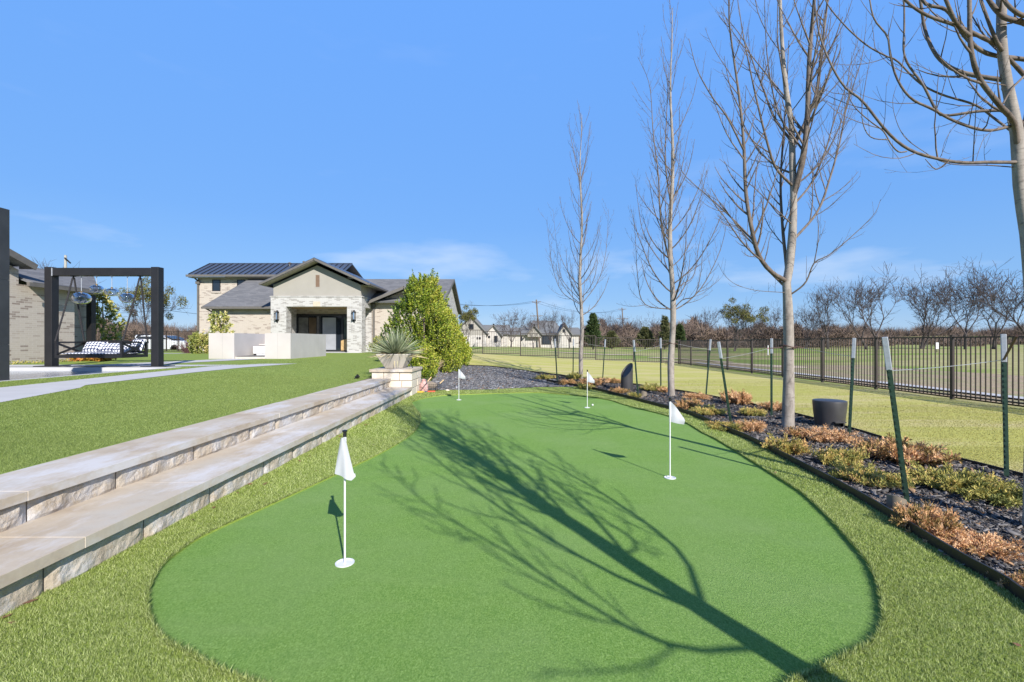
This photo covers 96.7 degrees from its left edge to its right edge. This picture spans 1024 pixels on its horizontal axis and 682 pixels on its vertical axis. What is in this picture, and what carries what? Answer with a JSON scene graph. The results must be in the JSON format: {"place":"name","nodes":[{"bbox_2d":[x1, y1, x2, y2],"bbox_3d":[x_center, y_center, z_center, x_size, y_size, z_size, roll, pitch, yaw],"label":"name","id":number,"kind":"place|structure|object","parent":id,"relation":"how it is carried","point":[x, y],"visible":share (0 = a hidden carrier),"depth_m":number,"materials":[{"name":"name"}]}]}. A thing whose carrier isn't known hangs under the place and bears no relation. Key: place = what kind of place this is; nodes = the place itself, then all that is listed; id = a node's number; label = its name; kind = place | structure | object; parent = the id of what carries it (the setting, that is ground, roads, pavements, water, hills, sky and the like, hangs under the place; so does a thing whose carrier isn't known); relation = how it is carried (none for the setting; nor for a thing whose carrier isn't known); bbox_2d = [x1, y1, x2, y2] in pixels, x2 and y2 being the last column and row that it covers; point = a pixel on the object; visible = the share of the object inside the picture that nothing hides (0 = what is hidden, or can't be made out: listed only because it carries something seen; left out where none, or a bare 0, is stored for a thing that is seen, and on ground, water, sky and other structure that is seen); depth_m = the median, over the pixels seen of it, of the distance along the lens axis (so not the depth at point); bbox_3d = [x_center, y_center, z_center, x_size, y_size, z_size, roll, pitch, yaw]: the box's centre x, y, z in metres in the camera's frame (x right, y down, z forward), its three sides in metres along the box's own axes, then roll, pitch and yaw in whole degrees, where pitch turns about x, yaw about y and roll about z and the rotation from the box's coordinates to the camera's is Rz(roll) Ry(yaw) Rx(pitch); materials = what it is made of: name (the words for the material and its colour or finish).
{"place":"outdoors","nodes":[
{"label":"outdoors","id":0,"kind":"place"},
{"bbox_2d":[10,371,117,379],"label":"pool water","id":1,"kind":"structure","parent":0,"point":[14,375],"depth_m":11.41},
{"bbox_2d":[0,363,296,401],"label":"garden path","id":2,"kind":"structure","parent":0,"point":[15,392],"depth_m":8.11,"materials":[{"name":"concrete"}]},
{"bbox_2d":[100,359,248,364],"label":"kitchen path","id":3,"kind":"structure","parent":0,"point":[167,362],"depth_m":15.82,"materials":[{"name":"concrete"}]},
{"bbox_2d":[0,347,480,473],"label":"lawn","id":4,"kind":"structure","parent":0,"point":[183,356],"depth_m":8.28,"materials":[{"name":"green plant"}]},
{"bbox_2d":[10,249,101,363],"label":"pool house","id":5,"kind":"structure","parent":4,"relation":"on","point":[26,309],"depth_m":15.66,"materials":[{"name":"beige brick"}]},
{"bbox_2d":[0,367,177,381],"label":"pool coping","id":6,"kind":"object","parent":4,"relation":"on","point":[121,369],"visible":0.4,"depth_m":12.45,"materials":[{"name":"stone"}]},
{"bbox_2d":[0,207,9,380],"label":"feature wall","id":7,"kind":"structure","parent":6,"relation":"on","point":[4,294],"depth_m":8.45,"materials":[{"name":"tile"}]},
{"bbox_2d":[68,358,117,360],"bbox_3d":[-15.553,0.593,16.896,1.534,0.527,0.819,0,0,0],"label":"hedge","id":8,"kind":"object","parent":4,"relation":"on","point":[91,359],"visible":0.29,"depth_m":16.69,"materials":[{"name":"orange plant"}]},
{"bbox_2d":[94,287,126,339],"bbox_3d":[-18.518,-0.780,20.605,1.982,3.333,1.924,0,0,0],"label":"magnolia tree","id":9,"kind":"object","parent":4,"relation":"on","point":[113,317],"visible":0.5,"depth_m":20.48,"materials":[{"name":"green plant"}]},
{"bbox_2d":[10,365,231,366],"bbox_3d":[-13.700,0.734,13.575,10.600,0.001,1.050,0,0,0],"label":"swing pad","id":10,"kind":"object","parent":4,"relation":"on","point":[108,365],"visible":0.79,"depth_m":13.63,"materials":[{"name":"concrete"}]},
{"bbox_2d":[33,267,174,366],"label":"swing arch","id":11,"kind":"structure","parent":10,"relation":"on","point":[52,275],"depth_m":13.06,"materials":[{"name":"metal"}]},
{"bbox_2d":[71,276,91,303],"bbox_3d":[-12.460,-1.472,13.165,0.452,0.814,0.452,0,0,0],"label":"glass pendant","id":12,"kind":"object","parent":11,"relation":"hanging from","point":[81,293],"visible":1,"depth_m":13.12,"materials":[{"name":"white"}]},
{"bbox_2d":[54,276,147,357],"bbox_3d":[-11.725,-0.705,13.050,2.030,2.349,0.920,0,0,0],"label":"swing bed","id":13,"kind":"object","parent":11,"relation":"hanging from","point":[122,342],"visible":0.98,"depth_m":12.98,"materials":[{"name":"metal"}]},
{"bbox_2d":[61,352,139,354],"bbox_3d":[-11.730,0.355,13.050,1.720,0.100,0.800,0,0,0],"label":"seat cushion","id":14,"kind":"object","parent":13,"relation":"on","point":[95,353],"visible":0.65,"depth_m":12.69,"materials":[{"name":"fabric"}]},
{"bbox_2d":[82,342,107,351],"bbox_3d":[-12.160,0.180,13.260,0.620,0.360,0.180,0,-32,0],"label":"pillow","id":15,"kind":"object","parent":14,"relation":"on","point":[92,346],"visible":0.73,"depth_m":13.17,"materials":[{"name":"fabric"}]},
{"bbox_2d":[98,343,119,351],"bbox_3d":[-11.620,0.210,13.220,0.660,0.340,0.180,0,-43,-3],"label":"pillow","id":16,"kind":"object","parent":14,"relation":"on","point":[107,347],"visible":0.58,"depth_m":13.13,"materials":[{"name":"fabric"}]},
{"bbox_2d":[96,331,198,351],"bbox_3d":[-26.475,0.062,31.800,9.126,1.575,0.076,0,0,0],"label":"picket fence","id":17,"kind":"object","parent":4,"relation":"on","point":[177,338],"visible":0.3,"depth_m":31.79,"materials":[{"name":"metal"}]},
{"bbox_2d":[111,277,190,333],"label":"bare tree","id":18,"kind":"object","parent":4,"relation":"on","point":[146,294],"visible":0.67,"depth_m":56.38,"materials":[{"name":"plant"}]},
{"bbox_2d":[131,334,195,349],"bbox_3d":[-29.707,0.200,39.000,4.840,1.560,1.950,0,0,0],"label":"parked car","id":19,"kind":"object","parent":4,"relation":"on","point":[165,341],"visible":0.16,"depth_m":38.08,"materials":[{"name":"paint"}]},
{"bbox_2d":[187,329,208,353],"bbox_3d":[-18.462,0.121,27.008,1.481,1.679,1.320,0,0,0],"label":"evergreen shrub","id":20,"kind":"object","parent":4,"relation":"on","point":[197,339],"visible":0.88,"depth_m":26.75,"materials":[{"name":"green plant"}]},
{"bbox_2d":[209,333,325,358],"bbox_3d":[-10.899,0.235,20.699,3.402,1.130,3.602,0,0,0],"label":"outdoor kitchen","id":21,"kind":"object","parent":4,"relation":"on","point":[259,346],"visible":0.92,"depth_m":19.05,"materials":[{"name":"concrete"}]},
{"bbox_2d":[458,300,478,340],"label":"bare tree","id":22,"kind":"object","parent":4,"relation":"on","point":[468,315],"visible":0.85,"depth_m":57.54,"materials":[{"name":"plant"}]},
{"bbox_2d":[421,365,572,389],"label":"grey bark mulch","id":23,"kind":"object","parent":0,"point":[521,380],"visible":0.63,"depth_m":15.24,"materials":[{"name":"grey gravel"}]},
{"bbox_2d":[380,268,463,372],"bbox_3d":[-3.283,-0.685,17.128,3.079,4.071,3.130,0,0,0],"label":"evergreen shrub","id":24,"kind":"object","parent":23,"relation":"on","point":[422,293],"visible":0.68,"depth_m":16.37,"materials":[{"name":"green plant"}]},
{"bbox_2d":[407,338,441,380],"bbox_3d":[-3.003,0.641,14.633,1.471,1.504,1.985,0,0,0],"label":"evergreen shrub","id":25,"kind":"object","parent":23,"relation":"on","point":[430,362],"visible":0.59,"depth_m":14.29,"materials":[{"name":"green plant"}]},
{"bbox_2d":[417,296,462,370],"bbox_3d":[-3.043,-0.225,18.372,2.244,3.246,2.644,0,0,0],"label":"evergreen shrub","id":26,"kind":"object","parent":23,"relation":"on","point":[458,362],"visible":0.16,"depth_m":17.83,"materials":[{"name":"green plant"}]},
{"bbox_2d":[458,332,471,365],"bbox_3d":[-2.684,0.371,21.058,1.832,1.901,2.754,0,0,0],"label":"evergreen shrub","id":27,"kind":"object","parent":23,"relation":"on","point":[465,352],"visible":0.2,"depth_m":20.65,"materials":[{"name":"green plant"}]},
{"bbox_2d":[0,0,1023,331],"label":"sky","id":28,"kind":"structure","parent":0,"point":[389,139],"materials":[{"name":"blue"}]},
{"bbox_2d":[577,377,607,385],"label":"juniper","id":29,"kind":"object","parent":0,"point":[598,381],"visible":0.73,"depth_m":14.12,"materials":[{"name":"brown plant"}]},
{"bbox_2d":[364,336,1023,408],"bbox_3d":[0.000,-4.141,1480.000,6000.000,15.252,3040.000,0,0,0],"label":"ground","id":30,"kind":"structure","parent":0,"point":[617,351],"depth_m":44.59,"materials":[{"name":"green plant"}]},
{"bbox_2d":[0,379,411,616],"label":"stone steps","id":31,"kind":"structure","parent":30,"relation":"on","point":[65,520],"depth_m":3.52,"materials":[{"name":"stone"}]},
{"bbox_2d":[202,311,234,344],"bbox_3d":[-17.664,-0.526,27.481,1.888,2.694,1.516,0,0,-32],"label":"shrub","id":32,"kind":"object","parent":30,"relation":"on","point":[220,327],"visible":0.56,"depth_m":27.35,"materials":[{"name":"green plant"}]},
{"bbox_2d":[186,258,461,352],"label":"house","id":33,"kind":"structure","parent":30,"relation":"on","point":[313,296],"depth_m":30.59,"materials":[{"name":"stone"}]},
{"bbox_2d":[296,314,346,351],"bbox_3d":[-12.570,-0.560,31.159,4.580,2.560,0.078,0,0,0],"label":"glass door","id":34,"kind":"structure","parent":33,"relation":"in","point":[334,326],"depth_m":31.14,"materials":[{"name":"glass"}]},
{"bbox_2d":[459,318,509,346],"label":"neighbour house","id":35,"kind":"structure","parent":30,"relation":"on","point":[478,325],"depth_m":86.30,"materials":[{"name":"grey paint"}]},
{"bbox_2d":[0,387,1023,681],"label":"artificial turf","id":36,"kind":"structure","parent":30,"relation":"on","point":[840,665],"depth_m":2.33,"materials":[{"name":"green plant"}]},
{"bbox_2d":[369,367,421,395],"bbox_3d":[-3.030,1.055,12.010,1.080,0.690,1.300,0,0,0],"label":"stone pedestal","id":37,"kind":"object","parent":36,"relation":"on","point":[404,377],"visible":0.69,"depth_m":11.41,"materials":[{"name":"stone"}]},
{"bbox_2d":[376,354,414,367],"bbox_3d":[-3.060,0.520,12.000,0.832,0.376,0.832,0,0,0],"label":"planter bowl","id":38,"kind":"object","parent":37,"relation":"on","point":[401,359],"visible":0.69,"depth_m":11.68,"materials":[{"name":"concrete"}]},
{"bbox_2d":[364,326,425,366],"bbox_3d":[-3.047,0.117,11.994,1.724,1.100,1.773,0,0,0],"label":"spiky plant","id":39,"kind":"object","parent":38,"relation":"in","point":[392,345],"visible":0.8,"depth_m":11.85,"materials":[{"name":"green plant"}]},
{"bbox_2d":[491,307,537,346],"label":"bare tree","id":40,"kind":"object","parent":30,"relation":"on","point":[511,323],"visible":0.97,"depth_m":78.21,"materials":[{"name":"plant"}]},
{"bbox_2d":[148,393,882,681],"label":"putting green","id":41,"kind":"object","parent":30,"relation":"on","point":[526,537],"visible":0.94,"depth_m":2.80,"materials":[{"name":"fabric"}]},
{"bbox_2d":[335,430,355,567],"bbox_3d":[-1.048,0.976,2.852,0.115,0.840,0.115,0,0,-39],"label":"putting flag","id":42,"kind":"object","parent":41,"relation":"on","point":[344,469],"visible":1,"depth_m":2.83,"materials":[{"name":"white fabric"}]},
{"bbox_2d":[664,397,684,479],"bbox_3d":[1.656,0.984,4.630,0.211,0.825,0.116,0,0,0],"label":"putting flag","id":43,"kind":"object","parent":41,"relation":"on","point":[675,416],"visible":1,"depth_m":4.62,"materials":[{"name":"white fabric"}]},
{"bbox_2d":[509,321,579,347],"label":"neighbour house","id":44,"kind":"structure","parent":30,"relation":"on","point":[574,331],"depth_m":96.00,"materials":[{"name":"grey paint"}]},
{"bbox_2d":[531,303,562,347],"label":"bare tree","id":45,"kind":"object","parent":30,"relation":"on","point":[550,318],"visible":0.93,"depth_m":83.93,"materials":[{"name":"plant"}]},
{"bbox_2d":[96,313,1023,347],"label":"brush woods","id":46,"kind":"object","parent":30,"relation":"on","point":[693,329],"visible":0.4,"depth_m":107.93,"materials":[{"name":"brown plant"}]},
{"bbox_2d":[461,330,678,363],"bbox_3d":[3.360,0.367,29.000,14.596,2.285,0.076,0,0,0],"label":"picket fence","id":47,"kind":"object","parent":30,"relation":"on","point":[568,346],"visible":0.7,"depth_m":28.99,"materials":[{"name":"metal"}]},
{"bbox_2d":[122,319,1023,336],"bbox_3d":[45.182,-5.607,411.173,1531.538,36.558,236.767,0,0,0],"label":"distant woods","id":48,"kind":"object","parent":30,"relation":"on","point":[915,332],"visible":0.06,"depth_m":428.14,"materials":[{"name":"brown plant"}]},
{"bbox_2d":[584,312,604,349],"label":"cedar tree","id":49,"kind":"object","parent":30,"relation":"on","point":[592,327],"visible":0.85,"depth_m":81.39,"materials":[{"name":"green plant"}]},
{"bbox_2d":[603,330,620,348],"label":"cedar tree","id":50,"kind":"object","parent":30,"relation":"on","point":[610,333],"visible":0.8,"depth_m":91.35,"materials":[{"name":"green plant"}]},
{"bbox_2d":[599,311,631,332],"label":"bare tree","id":51,"kind":"object","parent":30,"relation":"on","point":[613,325],"visible":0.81,"depth_m":118.06,"materials":[{"name":"plant"}]},
{"bbox_2d":[636,326,654,348],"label":"cedar tree","id":52,"kind":"object","parent":30,"relation":"on","point":[645,332],"visible":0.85,"depth_m":91.39,"materials":[{"name":"green plant"}]},
{"bbox_2d":[656,316,669,349],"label":"cedar tree","id":53,"kind":"object","parent":30,"relation":"on","point":[664,333],"visible":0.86,"depth_m":87.64,"materials":[{"name":"green plant"}]},
{"bbox_2d":[675,323,686,348],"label":"cedar tree","id":54,"kind":"object","parent":30,"relation":"on","point":[680,334],"visible":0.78,"depth_m":89.51,"materials":[{"name":"green plant"}]},
{"bbox_2d":[695,308,720,330],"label":"bare tree","id":55,"kind":"object","parent":30,"relation":"on","point":[705,318],"visible":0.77,"depth_m":110.35,"materials":[{"name":"brown plant"}]},
{"bbox_2d":[715,295,781,350],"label":"bare tree","id":56,"kind":"object","parent":30,"relation":"on","point":[745,316],"visible":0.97,"depth_m":73.18,"materials":[{"name":"green plant"}]},
{"bbox_2d":[754,299,782,338],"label":"bare tree","id":57,"kind":"object","parent":30,"relation":"on","point":[777,316],"visible":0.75,"depth_m":99.58,"materials":[{"name":"brown plant"}]},
{"bbox_2d":[534,372,1023,592],"bbox_3d":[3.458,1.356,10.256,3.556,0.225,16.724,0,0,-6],"label":"bark mulch","id":58,"kind":"object","parent":30,"relation":"on","point":[981,519],"visible":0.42,"depth_m":4.17,"materials":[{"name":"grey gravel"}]},
{"bbox_2d":[541,101,612,378],"bbox_3d":[2.290,-3.635,16.043,2.516,10.050,2.192,0,0,16],"label":"bare tree","id":59,"kind":"object","parent":58,"relation":"on","point":[579,261],"visible":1,"depth_m":16.06,"materials":[{"name":"grey plant"}]},
{"bbox_2d":[621,363,632,391],"bbox_3d":[3.220,1.009,12.750,0.330,0.781,0.330,0,0,0],"label":"tube speaker","id":60,"kind":"object","parent":58,"relation":"on","point":[627,377],"visible":0.93,"depth_m":12.65},
{"bbox_2d":[638,382,666,390],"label":"juniper","id":61,"kind":"object","parent":58,"relation":"on","point":[646,386],"visible":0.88,"depth_m":12.71,"materials":[{"name":"plant"}]},
{"bbox_2d":[619,0,732,395],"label":"bare tree","id":62,"kind":"object","parent":58,"relation":"on","point":[672,309],"visible":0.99,"depth_m":11.47,"materials":[{"name":"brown plant"}]},
{"bbox_2d":[674,397,703,409],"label":"juniper","id":63,"kind":"object","parent":58,"relation":"on","point":[686,404],"visible":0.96,"depth_m":9.29,"materials":[{"name":"brown plant"}]},
{"bbox_2d":[683,391,712,399],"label":"juniper","id":64,"kind":"object","parent":58,"relation":"on","point":[701,395],"visible":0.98,"depth_m":10.96,"materials":[{"name":"brown plant"}]},
{"bbox_2d":[689,402,727,414],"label":"juniper","id":65,"kind":"object","parent":58,"relation":"on","point":[711,410],"visible":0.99,"depth_m":8.58,"materials":[{"name":"plant"}]},
{"bbox_2d":[704,420,743,431],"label":"juniper","id":66,"kind":"object","parent":58,"relation":"on","point":[717,425],"visible":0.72,"depth_m":7.06,"materials":[{"name":"plant"}]},
{"bbox_2d":[717,342,731,422],"bbox_3d":[3.501,0.746,7.471,0.272,1.472,0.055,0,0,0],"label":"metal stake","id":67,"kind":"object","parent":58,"relation":"on","point":[723,376],"visible":0.98,"depth_m":7.46,"materials":[{"name":"green paint"}]},
{"bbox_2d":[719,388,753,404],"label":"juniper","id":68,"kind":"object","parent":58,"relation":"on","point":[740,397],"visible":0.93,"depth_m":10.05,"materials":[{"name":"brown plant"}]},
{"bbox_2d":[463,364,1022,475],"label":"steel edging","id":69,"kind":"object","parent":58,"relation":"on","point":[962,459],"visible":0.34,"depth_m":6.96,"materials":[{"name":"black metal"}]},
{"bbox_2d":[735,418,767,431],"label":"juniper","id":70,"kind":"object","parent":58,"relation":"on","point":[754,426],"visible":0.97,"depth_m":6.95,"materials":[{"name":"brown plant"}]},
{"bbox_2d":[737,406,767,415],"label":"juniper","id":71,"kind":"object","parent":58,"relation":"on","point":[748,411],"visible":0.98,"depth_m":8.48,"materials":[{"name":"plant"}]},
{"bbox_2d":[756,400,781,410],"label":"juniper","id":72,"kind":"object","parent":58,"relation":"on","point":[776,406],"visible":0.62,"depth_m":9.09,"materials":[{"name":"brown plant"}]},
{"bbox_2d":[770,338,772,414],"bbox_3d":[4.887,0.715,8.564,0.041,1.529,0.047,0,0,41],"label":"metal stake","id":73,"kind":"object","parent":58,"relation":"on","point":[771,377],"visible":0.97,"depth_m":8.55,"materials":[{"name":"green paint"}]},
{"bbox_2d":[666,0,889,426],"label":"bare tree","id":74,"kind":"object","parent":58,"relation":"on","point":[788,391],"visible":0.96,"depth_m":7.29,"materials":[{"name":"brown plant"}]},
{"bbox_2d":[547,379,1023,602],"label":"steel edging","id":75,"kind":"object","parent":58,"relation":"on","point":[1013,587],"visible":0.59,"depth_m":3.59,"materials":[{"name":"black metal"}]},
{"bbox_2d":[761,432,811,454],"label":"juniper","id":76,"kind":"object","parent":58,"relation":"on","point":[796,447],"visible":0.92,"depth_m":5.59,"materials":[{"name":"green plant"}]},
{"bbox_2d":[781,423,865,443],"bbox_3d":[4.374,1.305,6.377,0.937,0.270,0.995,0,0,-32],"label":"juniper","id":77,"kind":"object","parent":58,"relation":"on","point":[815,433],"visible":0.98,"depth_m":6.32,"materials":[{"name":"brown plant"}]},
{"bbox_2d":[812,398,847,427],"bbox_3d":[5.200,1.181,7.444,0.480,0.437,0.493,0,0,0],"label":"garden speaker","id":78,"kind":"object","parent":58,"relation":"on","point":[831,412],"visible":0.94,"depth_m":7.29},
{"bbox_2d":[811,444,869,467],"bbox_3d":[3.698,1.292,5.104,0.566,0.291,0.440,0,0,7],"label":"juniper","id":79,"kind":"object","parent":58,"relation":"on","point":[828,455],"visible":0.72,"depth_m":5.04,"materials":[{"name":"plant"}]},
{"bbox_2d":[847,338,855,435],"bbox_3d":[4.753,0.719,6.368,0.128,1.525,0.055,0,0,0],"label":"metal stake","id":80,"kind":"object","parent":58,"relation":"on","point":[851,382],"visible":0.94,"depth_m":6.36,"materials":[{"name":"green paint"}]},
{"bbox_2d":[825,454,918,488],"bbox_3d":[3.472,1.306,4.461,0.534,0.254,0.756,0,0,-30],"label":"juniper","id":81,"kind":"object","parent":58,"relation":"on","point":[870,475],"visible":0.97,"depth_m":4.38,"materials":[{"name":"green plant"}]},
{"bbox_2d":[882,337,909,503],"bbox_3d":[3.261,0.723,3.862,0.224,1.518,0.053,0,0,10],"label":"metal stake","id":82,"kind":"object","parent":58,"relation":"on","point":[886,351],"visible":0.98,"depth_m":3.85,"materials":[{"name":"green paint"}]},
{"bbox_2d":[886,495,906,509],"bbox_3d":[3.154,1.327,3.732,0.130,0.145,0.130,0,0,0],"label":"well light","id":83,"kind":"object","parent":58,"relation":"on","point":[890,500],"visible":0.62,"depth_m":3.70,"materials":[{"name":"grey metal"}]},
{"bbox_2d":[775,0,1023,527],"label":"bare tree","id":84,"kind":"object","parent":58,"relation":"on","point":[1008,106],"visible":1,"depth_m":3.31,"materials":[{"name":"brown plant"}]},
{"bbox_2d":[846,432,962,467],"bbox_3d":[4.467,1.261,5.247,0.844,0.380,0.980,0,0,-11],"label":"juniper","id":85,"kind":"object","parent":58,"relation":"on","point":[921,452],"visible":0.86,"depth_m":5.12,"materials":[{"name":"brown plant"}]},
{"bbox_2d":[888,499,965,537],"bbox_3d":[3.050,1.304,3.333,0.467,0.263,0.464,0,0,-31],"label":"juniper","id":86,"kind":"object","parent":58,"relation":"on","point":[919,517],"visible":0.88,"depth_m":3.30,"materials":[{"name":"brown plant"}]},
{"bbox_2d":[894,456,1014,493],"bbox_3d":[4.098,1.289,4.253,0.841,0.341,0.608,0,0,10],"label":"juniper","id":87,"kind":"object","parent":58,"relation":"on","point":[938,478],"visible":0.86,"depth_m":4.22,"materials":[{"name":"plant"}]},
{"bbox_2d":[922,524,1023,564],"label":"juniper","id":88,"kind":"object","parent":58,"relation":"on","point":[984,543],"visible":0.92,"depth_m":3.02,"materials":[{"name":"brown plant"}]},
{"bbox_2d":[952,476,1022,508],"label":"juniper","id":89,"kind":"object","parent":58,"relation":"on","point":[1006,496],"visible":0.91,"depth_m":3.91,"materials":[{"name":"green plant"}]},
{"bbox_2d":[1000,334,1008,477],"bbox_3d":[5.053,0.704,4.670,0.052,1.552,0.073,0,0,22],"label":"metal stake","id":90,"kind":"object","parent":58,"relation":"on","point":[1003,340],"visible":0.98,"depth_m":4.66,"materials":[{"name":"green paint"}]},
{"bbox_2d":[987,570,1023,588],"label":"juniper","id":91,"kind":"object","parent":58,"relation":"on","point":[1018,578],"visible":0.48,"depth_m":2.55,"materials":[{"name":"brown plant"}]},
{"bbox_2d":[793,300,840,347],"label":"bare tree","id":92,"kind":"object","parent":30,"relation":"on","point":[807,315],"visible":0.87,"depth_m":94.84,"materials":[{"name":"plant"}]},
{"bbox_2d":[801,278,840,348],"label":"bare tree","id":93,"kind":"object","parent":30,"relation":"on","point":[818,299],"visible":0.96,"depth_m":86.37,"materials":[{"name":"brown plant"}]},
{"bbox_2d":[662,360,1023,405],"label":"dirt strip","id":94,"kind":"object","parent":30,"relation":"on","point":[973,382],"visible":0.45,"depth_m":20.19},
{"bbox_2d":[693,362,1023,398],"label":"concrete kerb","id":95,"kind":"structure","parent":94,"relation":"on","point":[993,394],"depth_m":13.53,"materials":[{"name":"grey concrete"}]},
{"bbox_2d":[813,276,884,348],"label":"bare tree","id":96,"kind":"object","parent":30,"relation":"on","point":[853,306],"visible":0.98,"depth_m":79.54,"materials":[{"name":"brown plant"}]},
{"bbox_2d":[679,335,1023,404],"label":"picket fence","id":97,"kind":"object","parent":30,"relation":"on","point":[726,347],"visible":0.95,"depth_m":13.50,"materials":[{"name":"metal"}]},
{"bbox_2d":[825,261,921,335],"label":"bare tree","id":98,"kind":"object","parent":30,"relation":"on","point":[870,318],"visible":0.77,"depth_m":81.69,"materials":[{"name":"brown plant"}]},
{"bbox_2d":[893,263,1018,348],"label":"bare tree","id":99,"kind":"object","parent":30,"relation":"on","point":[936,306],"visible":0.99,"depth_m":82.58,"materials":[{"name":"brown plant"}]},
{"bbox_2d":[926,256,1017,348],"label":"bare tree","id":100,"kind":"object","parent":30,"relation":"on","point":[961,300],"visible":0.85,"depth_m":80.25,"materials":[{"name":"brown plant"}]},
{"bbox_2d":[922,258,1023,335],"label":"bare tree","id":101,"kind":"object","parent":30,"relation":"on","point":[999,313],"visible":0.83,"depth_m":79.63,"materials":[{"name":"brown plant"}]},
{"bbox_2d":[939,268,1023,348],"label":"bare tree","id":102,"kind":"object","parent":30,"relation":"on","point":[996,321],"visible":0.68,"depth_m":80.83,"materials":[{"name":"brown plant"}]},
{"bbox_2d":[469,354,1023,472],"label":"back lawn","id":103,"kind":"structure","parent":0,"point":[647,371],"depth_m":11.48,"materials":[{"name":"green plant"}]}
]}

